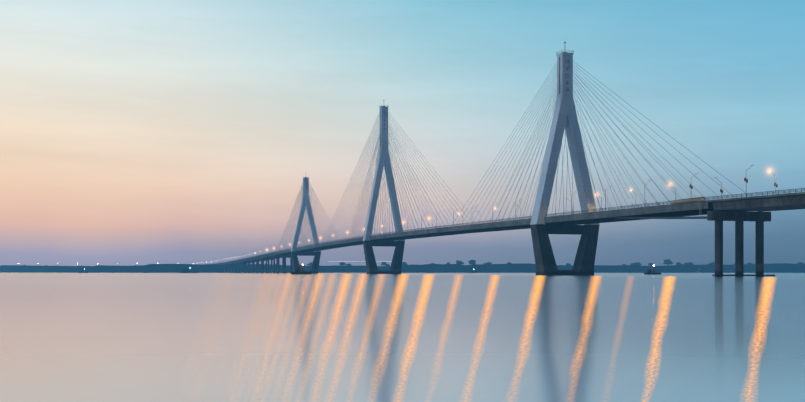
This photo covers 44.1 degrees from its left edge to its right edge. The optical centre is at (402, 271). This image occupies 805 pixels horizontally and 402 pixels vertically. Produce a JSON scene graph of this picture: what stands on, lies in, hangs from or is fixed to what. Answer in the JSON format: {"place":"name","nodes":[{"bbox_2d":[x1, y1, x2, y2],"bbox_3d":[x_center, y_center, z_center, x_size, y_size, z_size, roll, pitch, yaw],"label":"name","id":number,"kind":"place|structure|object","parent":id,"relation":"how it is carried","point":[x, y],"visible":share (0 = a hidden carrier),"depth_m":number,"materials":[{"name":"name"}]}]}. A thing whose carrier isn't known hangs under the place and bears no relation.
{"place":"outdoors","nodes":[
{"label":"outdoors","id":0,"kind":"place"},
{"bbox_2d":[328,261,391,261],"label":"distant light trail","id":1,"kind":"object","parent":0,"point":[357,261],"visible":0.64,"depth_m":2502.29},
{"bbox_2d":[0,273,804,401],"bbox_3d":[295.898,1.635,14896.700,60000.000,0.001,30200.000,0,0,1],"label":"lake water","id":2,"kind":"structure","parent":0,"point":[103,337],"depth_m":23.99,"materials":[{"name":"blue liquid"}]},
{"bbox_2d":[179,267,198,272],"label":"work boat","id":3,"kind":"object","parent":2,"relation":"on","point":[186,271],"visible":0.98,"depth_m":1301.28,"materials":[{"name":"black"}]},
{"bbox_2d":[220,256,283,272],"bbox_3d":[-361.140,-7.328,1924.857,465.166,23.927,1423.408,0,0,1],"label":"bridge piers","id":4,"kind":"structure","parent":2,"relation":"in","point":[266,259],"depth_m":1383.94,"materials":[{"name":"concrete"}]},
{"bbox_2d":[218,253,290,264],"bbox_3d":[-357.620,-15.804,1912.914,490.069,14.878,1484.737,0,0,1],"label":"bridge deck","id":5,"kind":"structure","parent":4,"relation":"on","point":[258,258],"depth_m":1315.83,"materials":[{"name":"concrete"}]},
{"bbox_2d":[217,253,276,264],"bbox_3d":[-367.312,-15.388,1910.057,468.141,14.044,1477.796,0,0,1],"label":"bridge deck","id":6,"kind":"structure","parent":5,"relation":"attached to","point":[248,259],"depth_m":1390.46,"materials":[{"name":"concrete"}]},
{"bbox_2d":[275,255,292,272],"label":"bridge pier","id":7,"kind":"structure","parent":2,"relation":"in","point":[278,257],"depth_m":1168.24,"materials":[{"name":"concrete"}]},
{"bbox_2d":[291,264,312,273],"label":"boat","id":8,"kind":"object","parent":2,"relation":"on","point":[297,271],"visible":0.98,"depth_m":618.97,"materials":[{"name":"black"}]},
{"bbox_2d":[291,251,320,272],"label":"tower lower legs","id":9,"kind":"object","parent":2,"relation":"in","point":[315,263],"visible":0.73,"depth_m":1042.63,"materials":[{"name":"concrete"}]},
{"bbox_2d":[291,178,320,251],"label":"tower","id":10,"kind":"structure","parent":9,"relation":"on","point":[296,235],"depth_m":1042.18,"materials":[{"name":"paint"}]},
{"bbox_2d":[363,240,404,273],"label":"tower lower legs","id":11,"kind":"object","parent":2,"relation":"in","point":[395,267],"visible":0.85,"depth_m":744.87,"materials":[{"name":"concrete"}]},
{"bbox_2d":[363,106,404,240],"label":"tower","id":12,"kind":"structure","parent":11,"relation":"on","point":[371,213],"depth_m":744.93,"materials":[{"name":"paint"}]},
{"bbox_2d":[380,109,380,147],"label":"tower anchor slots","id":13,"kind":"object","parent":12,"relation":"attached to","point":[380,128],"visible":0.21,"depth_m":746.86,"materials":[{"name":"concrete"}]},
{"bbox_2d":[193,273,773,401],"bbox_3d":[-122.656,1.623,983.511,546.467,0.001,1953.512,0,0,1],"label":"light reflections","id":14,"kind":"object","parent":2,"relation":"on","point":[766,289],"visible":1,"depth_m":56.23,"materials":[{"name":"orange liquid"}]},
{"bbox_2d":[530,224,598,275],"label":"lower tower legs","id":15,"kind":"object","parent":2,"relation":"in","point":[583,264],"depth_m":447.49,"materials":[{"name":"concrete"}]},
{"bbox_2d":[530,52,599,224],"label":"tower","id":16,"kind":"structure","parent":15,"relation":"on","point":[545,186],"depth_m":447.87,"materials":[{"name":"paint"}]},
{"bbox_2d":[559,57,559,93],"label":"tower anchor slots","id":17,"kind":"object","parent":16,"relation":"attached to","point":[559,75],"depth_m":449.57,"materials":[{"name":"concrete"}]},
{"bbox_2d":[565,59,569,91],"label":"tower name characters","id":18,"kind":"object","parent":16,"relation":"attached to","point":[566,77],"depth_m":447.41,"materials":[{"name":"grey paint"}]},
{"bbox_2d":[644,265,661,274],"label":"boat","id":19,"kind":"object","parent":2,"relation":"on","point":[649,272],"visible":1,"depth_m":595.44,"materials":[{"name":"black"}]},
{"bbox_2d":[696,267,731,272],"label":"sand barge","id":20,"kind":"object","parent":2,"relation":"on","point":[700,269],"visible":0.81,"depth_m":1742.48,"materials":[{"name":"black"}]},
{"bbox_2d":[707,210,774,276],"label":"bridge pier","id":21,"kind":"structure","parent":2,"relation":"in","point":[739,218],"depth_m":324.26,"materials":[{"name":"concrete"}]},
{"bbox_2d":[0,263,804,272],"bbox_3d":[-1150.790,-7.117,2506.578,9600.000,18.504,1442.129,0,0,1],"label":"shore land","id":22,"kind":"structure","parent":0,"point":[484,268],"depth_m":1820.39,"materials":[{"name":"black"}]},
{"bbox_2d":[468,260,475,264],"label":"tree","id":23,"kind":"object","parent":22,"relation":"on","point":[471,262],"visible":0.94,"depth_m":1901.27,"materials":[{"name":"green plant"}]},
{"bbox_2d":[663,259,672,265],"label":"tree","id":24,"kind":"object","parent":22,"relation":"on","point":[667,261],"visible":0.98,"depth_m":1845.40,"materials":[{"name":"green plant"}]},
{"bbox_2d":[0,0,804,265],"label":"sky","id":25,"kind":"structure","parent":0,"point":[142,132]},
{"bbox_3d":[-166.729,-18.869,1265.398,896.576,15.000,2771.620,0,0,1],"label":"deck road","id":26,"kind":"structure","parent":0,"visible":0},
{"bbox_2d":[280,202,712,253],"bbox_3d":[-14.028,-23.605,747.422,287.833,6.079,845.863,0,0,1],"label":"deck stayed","id":27,"kind":"object","parent":26,"relation":"on","point":[710,205],"visible":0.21,"depth_m":460.87,"materials":[{"name":"concrete"}]},
{"bbox_2d":[275,200,707,253],"bbox_3d":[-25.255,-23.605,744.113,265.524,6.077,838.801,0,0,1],"label":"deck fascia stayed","id":28,"kind":"object","parent":27,"relation":"on","point":[646,210],"visible":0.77,"depth_m":430.96,"materials":[{"name":"concrete"}]},
{"bbox_2d":[282,209,715,253],"bbox_3d":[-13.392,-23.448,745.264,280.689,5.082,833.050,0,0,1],"label":"deck floor beams","id":29,"kind":"structure","parent":27,"relation":"on","point":[528,226],"depth_m":515.67,"materials":[{"name":"concrete"}]},
{"bbox_2d":[212,188,804,263],"bbox_3d":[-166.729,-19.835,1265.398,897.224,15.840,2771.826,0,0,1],"label":"deck railings","id":30,"kind":"object","parent":27,"relation":"on","point":[706,198],"visible":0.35,"depth_m":398.77,"materials":[{"name":"grey metal"}]},
{"bbox_2d":[277,59,750,251],"bbox_3d":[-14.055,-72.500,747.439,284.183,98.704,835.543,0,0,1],"label":"stay cables","id":31,"kind":"object","parent":27,"relation":"on","point":[379,178],"visible":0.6,"depth_m":530.58,"materials":[{"name":"grey metal"}]},
{"bbox_2d":[619,216,706,218],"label":"under deck platform","id":32,"kind":"structure","parent":27,"relation":"attached to","point":[700,217],"depth_m":358.14,"materials":[{"name":"black metal"}]},
{"bbox_2d":[672,197,704,214],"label":"inspection gantry","id":33,"kind":"object","parent":27,"relation":"attached to","point":[689,200],"visible":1,"depth_m":330.36,"materials":[{"name":"yellow"}]},
{"bbox_2d":[255,165,775,251],"bbox_3d":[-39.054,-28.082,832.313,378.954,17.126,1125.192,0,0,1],"label":"street lights","id":34,"kind":"object","parent":26,"relation":"on","point":[515,210],"visible":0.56,"depth_m":477.01,"materials":[{"name":"silver metal"}]},
{"bbox_2d":[689,178,777,192],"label":"pole lanterns","id":35,"kind":"object","parent":34,"relation":"on","point":[745,179],"visible":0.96,"depth_m":324.81,"materials":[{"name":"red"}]},
{"bbox_2d":[711,194,804,210],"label":"bridge deck","id":36,"kind":"structure","parent":26,"relation":"on","point":[786,207],"depth_m":306.61,"materials":[{"name":"concrete"}]},
{"bbox_2d":[708,192,804,201],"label":"deck fascia","id":37,"kind":"object","parent":36,"relation":"attached to","point":[757,196],"visible":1,"depth_m":297.32,"materials":[{"name":"concrete"}]},
{"bbox_2d":[712,195,804,209],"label":"bridge girder","id":38,"kind":"object","parent":36,"relation":"on","point":[781,201],"visible":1,"depth_m":298.76,"materials":[{"name":"concrete"}]}
]}

